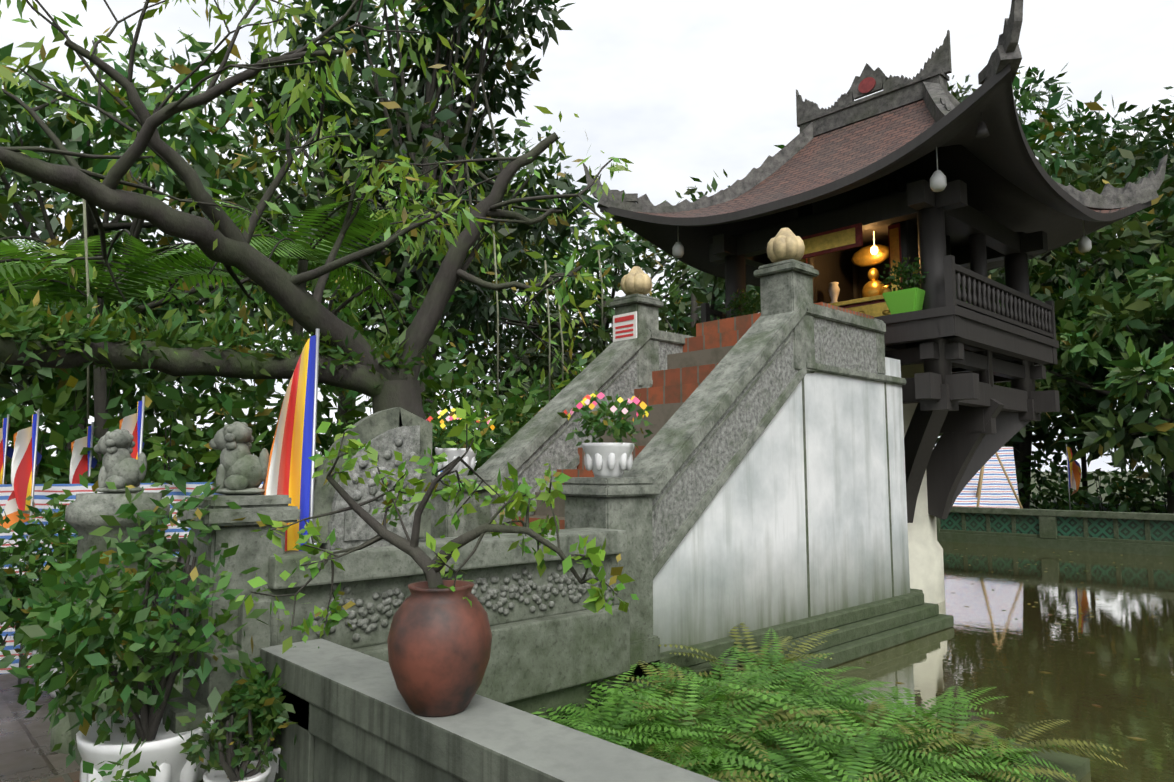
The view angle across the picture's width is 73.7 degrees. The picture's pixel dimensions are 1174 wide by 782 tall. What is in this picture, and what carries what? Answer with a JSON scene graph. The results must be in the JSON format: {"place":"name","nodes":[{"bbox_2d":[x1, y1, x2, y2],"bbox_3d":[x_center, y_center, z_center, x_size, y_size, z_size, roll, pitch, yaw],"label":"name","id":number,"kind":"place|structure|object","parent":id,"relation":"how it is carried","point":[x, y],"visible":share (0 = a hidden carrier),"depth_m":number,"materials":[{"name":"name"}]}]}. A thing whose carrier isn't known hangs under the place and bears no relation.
{"place":"outdoors","nodes":[
{"label":"outdoors","id":0,"kind":"place"},
{"bbox_2d":[0,673,79,781],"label":"walkway paving","id":1,"kind":"structure","parent":0,"point":[27,754],"depth_m":4.83,"materials":[{"name":"grey stone"}]},
{"bbox_2d":[0,414,13,483],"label":"buddhist flag","id":2,"kind":"object","parent":1,"relation":"on","point":[6,453],"visible":0.77,"depth_m":7.53,"materials":[{"name":"multicoloured fabric"}]},
{"bbox_2d":[0,410,41,684],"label":"buddhist flag","id":3,"kind":"object","parent":1,"relation":"on","point":[26,457],"visible":0.85,"depth_m":6.23,"materials":[{"name":"multicoloured fabric"}]},
{"bbox_2d":[0,506,71,666],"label":"shrub","id":4,"kind":"object","parent":1,"relation":"on","point":[20,528],"visible":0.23,"depth_m":5.54,"materials":[{"name":"green plant"}]},
{"bbox_2d":[241,739,280,781],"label":"pot","id":5,"kind":"object","parent":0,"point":[274,764],"visible":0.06,"depth_m":3.14,"materials":[{"name":"ceramic"}]},
{"bbox_2d":[214,646,318,759],"bbox_3d":[-1.307,1.300,3.280,0.472,0.446,0.514,5,-8,-43],"label":"potted shrub","id":6,"kind":"object","parent":5,"relation":"in","point":[243,692],"visible":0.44,"depth_m":3.13,"materials":[{"name":"green plant"}]},
{"bbox_2d":[0,0,1173,471],"label":"sky","id":7,"kind":"structure","parent":0,"point":[679,90],"materials":[{"name":"white"}]},
{"bbox_2d":[43,472,1166,508],"bbox_3d":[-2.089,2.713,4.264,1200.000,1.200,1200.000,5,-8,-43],"label":"ground","id":8,"kind":"structure","parent":0,"point":[1092,489],"depth_m":85.70,"materials":[{"name":"soil"}]},
{"bbox_2d":[0,190,33,382],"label":"tree","id":9,"kind":"object","parent":8,"relation":"on","point":[3,199],"visible":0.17,"depth_m":11.93,"materials":[{"name":"green plant"}]},
{"bbox_2d":[0,279,86,327],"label":"areca palm","id":10,"kind":"object","parent":8,"relation":"on","point":[44,296],"visible":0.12,"depth_m":8.78,"materials":[{"name":"green plant"}]},
{"bbox_2d":[31,771,79,781],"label":"planter kerb","id":11,"kind":"structure","parent":8,"relation":"on","point":[72,777],"depth_m":3.14,"materials":[{"name":"concrete"}]},
{"bbox_2d":[0,366,119,483],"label":"hedge shrub","id":12,"kind":"object","parent":8,"relation":"on","point":[60,461],"visible":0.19,"depth_m":8.15,"materials":[{"name":"green plant"}]},
{"bbox_2d":[69,422,96,483],"bbox_3d":[-4.557,1.329,7.011,0.162,2.100,0.487,0,-6,3],"label":"buddhist flag","id":13,"kind":"object","parent":8,"relation":"on","point":[80,464],"visible":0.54,"depth_m":7.05,"materials":[{"name":"multicoloured fabric"}]},
{"bbox_2d":[0,90,204,412],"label":"tree","id":14,"kind":"object","parent":8,"relation":"on","point":[35,211],"visible":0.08,"depth_m":22.05,"materials":[{"name":"green plant"}]},
{"bbox_2d":[50,429,169,753],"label":"gate pillar","id":15,"kind":"structure","parent":8,"relation":"on","point":[120,467],"depth_m":4.86,"materials":[{"name":"grey stone"}]},
{"bbox_2d":[0,245,219,482],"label":"hedge shrub","id":16,"kind":"object","parent":8,"relation":"on","point":[76,384],"visible":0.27,"depth_m":9.57,"materials":[{"name":"green plant"}]},
{"bbox_2d":[0,229,268,467],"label":"areca palm","id":17,"kind":"object","parent":8,"relation":"on","point":[18,269],"visible":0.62,"depth_m":8.73,"materials":[{"name":"green plant"}]},
{"bbox_2d":[35,310,269,559],"bbox_3d":[-4.173,0.790,7.917,1.928,3.364,2.201,0,-6,1],"label":"hedge shrub","id":18,"kind":"object","parent":8,"relation":"on","point":[170,448],"visible":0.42,"depth_m":7.68,"materials":[{"name":"green plant"}]},
{"bbox_2d":[158,557,177,615],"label":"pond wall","id":19,"kind":"structure","parent":8,"relation":"on","point":[172,568],"depth_m":7.00,"materials":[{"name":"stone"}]},
{"bbox_2d":[0,16,375,450],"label":"tree","id":20,"kind":"object","parent":8,"relation":"on","point":[82,138],"visible":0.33,"depth_m":15.55,"materials":[{"name":"green plant"}]},
{"bbox_2d":[0,471,441,673],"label":"tarp fence","id":21,"kind":"object","parent":8,"relation":"on","point":[41,500],"visible":0.04,"depth_m":6.64,"materials":[{"name":"plastic"}]},
{"bbox_2d":[177,421,299,691],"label":"pillar","id":22,"kind":"structure","parent":8,"relation":"on","point":[241,474],"depth_m":3.39,"materials":[{"name":"grey stone"}]},
{"bbox_2d":[151,379,330,481],"bbox_3d":[-4.002,1.088,9.045,2.015,3.001,2.063,5,-8,-43],"label":"hedge shrub","id":23,"kind":"object","parent":8,"relation":"on","point":[260,418],"visible":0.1,"depth_m":9.05,"materials":[{"name":"green plant"}]},
{"bbox_2d":[142,201,360,469],"bbox_3d":[-4.535,0.074,11.152,3.610,5.436,2.975,-4,-7,36],"label":"hedge shrub","id":24,"kind":"object","parent":8,"relation":"on","point":[194,309],"visible":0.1,"depth_m":11.01,"materials":[{"name":"green plant"}]},
{"bbox_2d":[261,329,319,550],"bbox_3d":[-1.475,0.863,3.551,0.393,2.340,0.313,-3,-7,29],"label":"buddhist flag","id":25,"kind":"object","parent":8,"relation":"on","point":[291,469],"visible":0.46,"depth_m":3.66,"materials":[{"name":"multicoloured fabric"}]},
{"bbox_2d":[164,198,434,384],"bbox_3d":[-3.454,0.257,9.409,2.916,4.915,3.399,5,-8,-43],"label":"areca palm","id":26,"kind":"object","parent":8,"relation":"on","point":[321,253],"visible":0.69,"depth_m":9.43,"materials":[{"name":"green plant"}]},
{"bbox_2d":[254,399,358,471],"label":"hedge shrub","id":27,"kind":"object","parent":8,"relation":"on","point":[331,426],"visible":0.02,"depth_m":10.63,"materials":[{"name":"green plant"}]},
{"bbox_2d":[0,0,634,538],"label":"tree","id":28,"kind":"object","parent":8,"relation":"on","point":[32,338],"visible":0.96,"depth_m":7.71,"materials":[{"name":"green plant"}]},
{"bbox_2d":[82,198,602,418],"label":"stalks","id":29,"kind":"object","parent":28,"relation":"attached to","point":[88,288],"visible":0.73,"depth_m":9.44,"materials":[{"name":"green plant"}]},
{"bbox_2d":[59,407,629,781],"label":"stone wall","id":30,"kind":"structure","parent":8,"relation":"on","point":[555,644],"depth_m":4.04,"materials":[{"name":"stone"}]},
{"bbox_2d":[160,0,580,429],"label":"tree","id":31,"kind":"object","parent":8,"relation":"on","point":[376,49],"visible":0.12,"depth_m":22.36,"materials":[{"name":"green plant"}]},
{"bbox_2d":[302,244,478,455],"bbox_3d":[-3.179,0.274,12.747,3.440,5.354,3.340,-2,-6,20],"label":"hedge shrub","id":32,"kind":"object","parent":8,"relation":"on","point":[443,368],"visible":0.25,"depth_m":12.55,"materials":[{"name":"green plant"}]},
{"bbox_2d":[203,0,600,415],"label":"tree","id":33,"kind":"object","parent":8,"relation":"on","point":[449,111],"visible":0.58,"depth_m":18.08,"materials":[{"name":"green plant"}]},
{"bbox_2d":[258,65,585,359],"bbox_3d":[-6.169,-3.428,31.134,12.738,16.642,13.509,5,-8,-43],"label":"tree","id":34,"kind":"object","parent":8,"relation":"on","point":[517,141],"depth_m":28.89,"materials":[{"name":"green plant"}]},
{"bbox_2d":[417,374,497,475],"bbox_3d":[-2.191,1.234,10.389,1.887,2.976,2.425,5,-8,-43],"label":"hedge shrub","id":35,"kind":"object","parent":8,"relation":"on","point":[481,457],"visible":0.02,"depth_m":10.30,"materials":[{"name":"green plant"}]},
{"bbox_2d":[434,389,509,468],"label":"hedge shrub","id":36,"kind":"object","parent":8,"relation":"on","point":[499,418],"depth_m":11.34,"materials":[{"name":"green plant"}]},
{"bbox_2d":[260,639,719,781],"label":"pond wall","id":37,"kind":"structure","parent":8,"relation":"on","point":[355,717],"depth_m":2.49,"materials":[{"name":"concrete"}]},
{"bbox_2d":[387,580,491,716],"bbox_3d":[-0.468,0.814,2.494,0.329,0.388,0.329,5,-8,-43],"label":"terracotta jar","id":38,"kind":"object","parent":37,"relation":"on","point":[439,641],"visible":0.98,"depth_m":2.38,"materials":[{"name":"brown ceramic"}]},
{"bbox_2d":[235,396,638,653],"bbox_3d":[-0.463,0.432,2.563,1.271,0.817,0.566,0,-6,5],"label":"potted plant","id":39,"kind":"object","parent":38,"relation":"in","point":[435,567],"visible":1,"depth_m":2.53,"materials":[{"name":"green plant"}]},
{"bbox_2d":[421,325,573,463],"bbox_3d":[-1.722,0.887,14.318,3.545,4.446,3.287,5,-8,-43],"label":"hedge shrub","id":40,"kind":"object","parent":8,"relation":"on","point":[464,380],"visible":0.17,"depth_m":14.45,"materials":[{"name":"green plant"}]},
{"bbox_2d":[475,379,545,461],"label":"hedge shrub","id":41,"kind":"object","parent":8,"relation":"on","point":[531,408],"visible":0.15,"depth_m":12.60,"materials":[{"name":"green plant"}]},
{"bbox_2d":[519,349,595,407],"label":"hedge shrub","id":42,"kind":"object","parent":8,"relation":"on","point":[581,361],"visible":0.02,"depth_m":15.78,"materials":[{"name":"green plant"}]},
{"bbox_2d":[436,200,759,415],"bbox_3d":[-0.032,-1.117,28.562,12.254,11.533,11.930,0,-6,2],"label":"tree","id":43,"kind":"object","parent":8,"relation":"on","point":[530,357],"visible":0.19,"depth_m":27.46,"materials":[{"name":"green plant"}]},
{"bbox_2d":[530,198,760,404],"bbox_3d":[3.593,-0.564,22.328,8.504,9.204,9.705,5,-8,-43],"label":"tree","id":44,"kind":"object","parent":8,"relation":"on","point":[675,323],"visible":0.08,"depth_m":22.06,"materials":[{"name":"green plant"}]},
{"bbox_2d":[420,228,953,716],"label":"staircase","id":45,"kind":"structure","parent":8,"relation":"on","point":[758,490],"depth_m":6.70,"materials":[{"name":"white paint"}]},
{"bbox_2d":[435,448,476,475],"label":"flower pot","id":46,"kind":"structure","parent":45,"relation":"on","point":[468,458],"depth_m":6.54,"materials":[{"name":"white ceramic"}]},
{"bbox_2d":[426,406,494,454],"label":"flowers","id":47,"kind":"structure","parent":46,"relation":"on","point":[441,439],"depth_m":6.63,"materials":[{"name":"green plant"}]},
{"bbox_2d":[582,443,634,477],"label":"flower pot","id":48,"kind":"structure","parent":45,"relation":"on","point":[608,460],"depth_m":5.20,"materials":[{"name":"white ceramic"}]},
{"bbox_2d":[556,390,653,448],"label":"flowers","id":49,"kind":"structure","parent":48,"relation":"on","point":[618,429],"depth_m":5.30,"materials":[{"name":"green plant"}]},
{"bbox_2d":[613,311,636,341],"bbox_3d":[0.396,-0.672,8.209,0.019,0.280,0.340,5,-8,-43],"label":"sign","id":50,"kind":"object","parent":45,"relation":"attached to","point":[625,326],"visible":1,"depth_m":8.20,"materials":[{"name":"white"}]},
{"bbox_2d":[651,145,784,328],"bbox_3d":[8.104,-2.487,31.795,10.709,14.892,12.114,0,-6,-4],"label":"tree","id":51,"kind":"object","parent":8,"relation":"on","point":[714,184],"visible":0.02,"depth_m":30.79,"materials":[{"name":"green plant"}]},
{"bbox_2d":[653,698,1089,781],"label":"fern","id":52,"kind":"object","parent":8,"relation":"on","point":[1078,767],"depth_m":4.06,"materials":[{"name":"green plant"}]},
{"bbox_2d":[276,623,1126,781],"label":"fern bed plants","id":53,"kind":"object","parent":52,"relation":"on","point":[753,717],"visible":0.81,"depth_m":4.09,"materials":[{"name":"green plant"}]},
{"bbox_2d":[933,447,1019,507],"bbox_3d":[9.127,2.446,18.712,1.970,2.200,2.400,-2,-6,23],"label":"tarp shelter","id":54,"kind":"object","parent":8,"relation":"on","point":[996,491],"visible":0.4,"depth_m":18.12,"materials":[{"name":"white plastic"}]},
{"bbox_2d":[976,452,1022,508],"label":"wooden poles","id":55,"kind":"object","parent":8,"relation":"on","point":[978,492],"visible":0.27,"depth_m":17.41,"materials":[{"name":"brown wood"}]},
{"bbox_2d":[1021,122,1063,268],"bbox_3d":[10.865,-2.908,29.426,13.085,15.212,13.716,5,-8,-43],"label":"tree","id":56,"kind":"object","parent":8,"relation":"on","point":[1041,128],"depth_m":24.67,"materials":[{"name":"green plant"}]},
{"bbox_2d":[934,260,1162,508],"bbox_3d":[11.921,-0.173,21.401,7.708,8.246,6.669,5,-8,-43],"label":"tree","id":57,"kind":"object","parent":8,"relation":"on","point":[1022,441],"visible":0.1,"depth_m":19.44,"materials":[{"name":"green plant"}]},
{"bbox_2d":[1015,445,1091,509],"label":"shrub","id":58,"kind":"object","parent":8,"relation":"on","point":[1026,486],"visible":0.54,"depth_m":20.52,"materials":[{"name":"green plant"}]},
{"bbox_2d":[936,506,1173,556],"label":"pond wall","id":59,"kind":"structure","parent":8,"relation":"on","point":[1127,532],"depth_m":15.50,"materials":[{"name":"stone"}]},
{"bbox_2d":[947,62,1173,292],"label":"tree","id":60,"kind":"object","parent":8,"relation":"on","point":[1075,125],"visible":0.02,"depth_m":29.32,"materials":[{"name":"green plant"}]},
{"bbox_2d":[955,68,1173,369],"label":"tree","id":61,"kind":"object","parent":8,"relation":"on","point":[1132,232],"visible":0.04,"depth_m":19.83,"materials":[{"name":"green plant"}]},
{"bbox_2d":[1066,444,1080,509],"bbox_3d":[11.236,2.348,17.984,0.253,2.250,0.426,3,-6,-25],"label":"buddhist flag","id":62,"kind":"object","parent":8,"relation":"on","point":[1074,472],"visible":0.96,"depth_m":18.02,"materials":[{"name":"multicoloured fabric"}]},
{"bbox_2d":[1065,172,1091,502],"bbox_3d":[17.380,-1.586,27.405,5.781,12.155,5.409,5,-8,-43],"label":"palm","id":63,"kind":"object","parent":8,"relation":"on","point":[1084,469],"depth_m":27.34,"materials":[{"name":"plant"}]},
{"bbox_2d":[995,244,1173,513],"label":"tree","id":64,"kind":"object","parent":8,"relation":"on","point":[1128,339],"visible":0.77,"depth_m":17.31,"materials":[{"name":"green plant"}]},
{"bbox_2d":[1044,467,1166,512],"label":"shrub","id":65,"kind":"object","parent":8,"relation":"on","point":[1114,498],"visible":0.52,"depth_m":18.68,"materials":[{"name":"green plant"}]},
{"bbox_2d":[1043,134,1172,299],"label":"tree","id":66,"kind":"object","parent":8,"relation":"on","point":[1051,262],"depth_m":30.03,"materials":[{"name":"green plant"}]},
{"bbox_2d":[1043,86,1173,367],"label":"tree","id":67,"kind":"object","parent":8,"relation":"on","point":[1109,148],"visible":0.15,"depth_m":24.23,"materials":[{"name":"green plant"}]},
{"bbox_2d":[1045,192,1173,353],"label":"tree","id":68,"kind":"object","parent":8,"relation":"on","point":[1126,282],"visible":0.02,"depth_m":23.35,"materials":[{"name":"green plant"}]},
{"bbox_2d":[1105,412,1173,512],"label":"shrub","id":69,"kind":"object","parent":8,"relation":"on","point":[1162,488],"visible":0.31,"depth_m":17.80,"materials":[{"name":"green plant"}]},
{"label":"planter bed ground","id":70,"kind":"object","parent":8,"relation":"on","visible":0},
{"bbox_2d":[83,738,160,781],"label":"bed plant","id":71,"kind":"object","parent":70,"relation":"on","point":[141,776],"visible":1,"depth_m":2.64,"materials":[{"name":"green plant"}]},
{"bbox_2d":[76,712,215,781],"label":"white planter","id":72,"kind":"object","parent":70,"relation":"on","point":[163,748],"visible":0.58,"depth_m":2.85,"materials":[{"name":"white ceramic"}]},
{"bbox_2d":[0,457,269,767],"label":"potted shrub","id":73,"kind":"object","parent":72,"relation":"in","point":[159,665],"visible":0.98,"depth_m":2.86,"materials":[{"name":"green plant"}]},
{"bbox_2d":[203,760,271,781],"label":"pot","id":74,"kind":"object","parent":70,"relation":"on","point":[213,775],"visible":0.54,"depth_m":2.94,"materials":[{"name":"white ceramic"}]},
{"bbox_2d":[176,675,297,781],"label":"pot plant","id":75,"kind":"object","parent":74,"relation":"in","point":[230,767],"visible":0.98,"depth_m":2.94,"materials":[{"name":"green plant"}]},
{"bbox_3d":[14.124,3.274,18.544,0.600,0.720,5.400,5,-8,-43],"label":"low garden wall","id":76,"kind":"object","parent":8,"relation":"on","visible":0},
{"bbox_2d":[1051,502,1166,512],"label":"shrub","id":77,"kind":"object","parent":76,"relation":"on","point":[1104,508],"visible":0.09,"depth_m":19.56,"materials":[{"name":"green plant"}]},
{"bbox_2d":[804,541,1173,781],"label":"pond water","id":78,"kind":"structure","parent":0,"point":[1133,594],"depth_m":6.69,"materials":[{"name":"liquid"}]},
{"bbox_2d":[701,171,1059,603],"bbox_3d":[3.749,0.563,9.975,3.320,6.200,3.320,5,-8,-43],"label":"pagoda","id":79,"kind":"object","parent":78,"relation":"in","point":[952,352],"visible":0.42,"depth_m":9.20,"materials":[{"name":"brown wood"}]},
{"bbox_2d":[870,231,877,254],"bbox_3d":[3.633,-1.871,9.902,0.092,0.310,0.092,-3,-6,24],"label":"light bulb","id":80,"kind":"object","parent":79,"relation":"attached to","point":[874,250],"visible":1,"depth_m":9.86,"materials":[{"name":"white glass"}]},
{"bbox_2d":[583,0,1167,285],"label":"roof","id":81,"kind":"structure","parent":79,"relation":"on","point":[845,149],"depth_m":10.02,"materials":[{"name":"tile"}]},
{"bbox_2d":[672,236,683,257],"bbox_3d":[1.173,-1.942,10.081,0.150,0.440,0.150,5,-8,-43],"label":"hanging lamp","id":82,"kind":"object","parent":81,"relation":"hanging from","point":[678,250],"visible":0.96,"depth_m":10.02,"materials":[{"name":"white ceramic"}]},
{"bbox_2d":[930,147,946,191],"bbox_3d":[3.438,-2.182,7.675,0.150,0.440,0.150,5,-8,-43],"label":"hanging lamp","id":83,"kind":"object","parent":81,"relation":"hanging from","point":[938,182],"visible":0.98,"depth_m":7.61,"materials":[{"name":"white glass"}]},
{"bbox_2d":[975,112,988,138],"bbox_3d":[3.650,-2.484,7.241,0.120,0.260,0.120,5,-8,-43],"label":"hanging bell","id":84,"kind":"object","parent":81,"relation":"hanging from","point":[982,131],"visible":0.96,"depth_m":7.21,"materials":[{"name":"black metal"}]},
{"bbox_2d":[1078,220,1091,252],"bbox_3d":[6.276,-1.976,9.884,0.150,0.440,0.150,5,-8,-43],"label":"hanging lamp","id":85,"kind":"object","parent":81,"relation":"hanging from","point":[1084,244],"visible":0.96,"depth_m":9.82,"materials":[{"name":"white ceramic"}]},
{"bbox_2d":[882,287,924,313],"bbox_3d":[3.431,-0.928,8.378,0.381,0.250,0.381,5,-8,-43],"label":"green pot","id":86,"kind":"object","parent":79,"relation":"on","point":[905,300],"visible":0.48,"depth_m":8.25,"materials":[{"name":"green plastic"}]},
{"bbox_2d":[879,257,928,290],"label":"potted plant","id":87,"kind":"object","parent":86,"relation":"on","point":[914,277],"visible":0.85,"depth_m":8.37,"materials":[{"name":"green plant"}]},
{"bbox_3d":[1.995,-0.776,9.903,0.381,0.250,0.381,5,-8,-43],"label":"green pot","id":88,"kind":"object","parent":79,"relation":"on","visible":0},
{"bbox_2d":[723,289,760,317],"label":"green potted plant","id":89,"kind":"object","parent":88,"relation":"on","point":[742,301],"visible":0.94,"depth_m":9.88,"materials":[{"name":"green plant"}]},
{"bbox_2d":[866,548,1162,749],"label":"floating leaves","id":90,"kind":"object","parent":78,"relation":"on","point":[1056,623],"visible":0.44,"depth_m":7.71,"materials":[{"name":"green plant"}]},
{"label":"walkway paving","id":91,"kind":"object","parent":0,"visible":0},
{"bbox_2d":[32,649,61,697],"bbox_3d":[-3.860,2.096,5.898,0.559,0.351,0.559,5,-8,-43],"label":"plant pot","id":92,"kind":"object","parent":91,"relation":"on","point":[53,694],"visible":0.02,"depth_m":5.69,"materials":[{"name":"white ceramic"}]},
{"bbox_2d":[0,474,142,655],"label":"potted shrub","id":93,"kind":"object","parent":92,"relation":"in","point":[51,528],"visible":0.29,"depth_m":5.67,"materials":[{"name":"green plant"}]},
{"bbox_2d":[119,396,144,486],"bbox_3d":[-3.285,1.134,5.568,0.162,2.200,0.487,0,-6,-2],"label":"buddhist flag","id":94,"kind":"object","parent":91,"relation":"on","point":[133,424],"visible":0.33,"depth_m":5.64,"materials":[{"name":"multicoloured fabric"}]}
]}

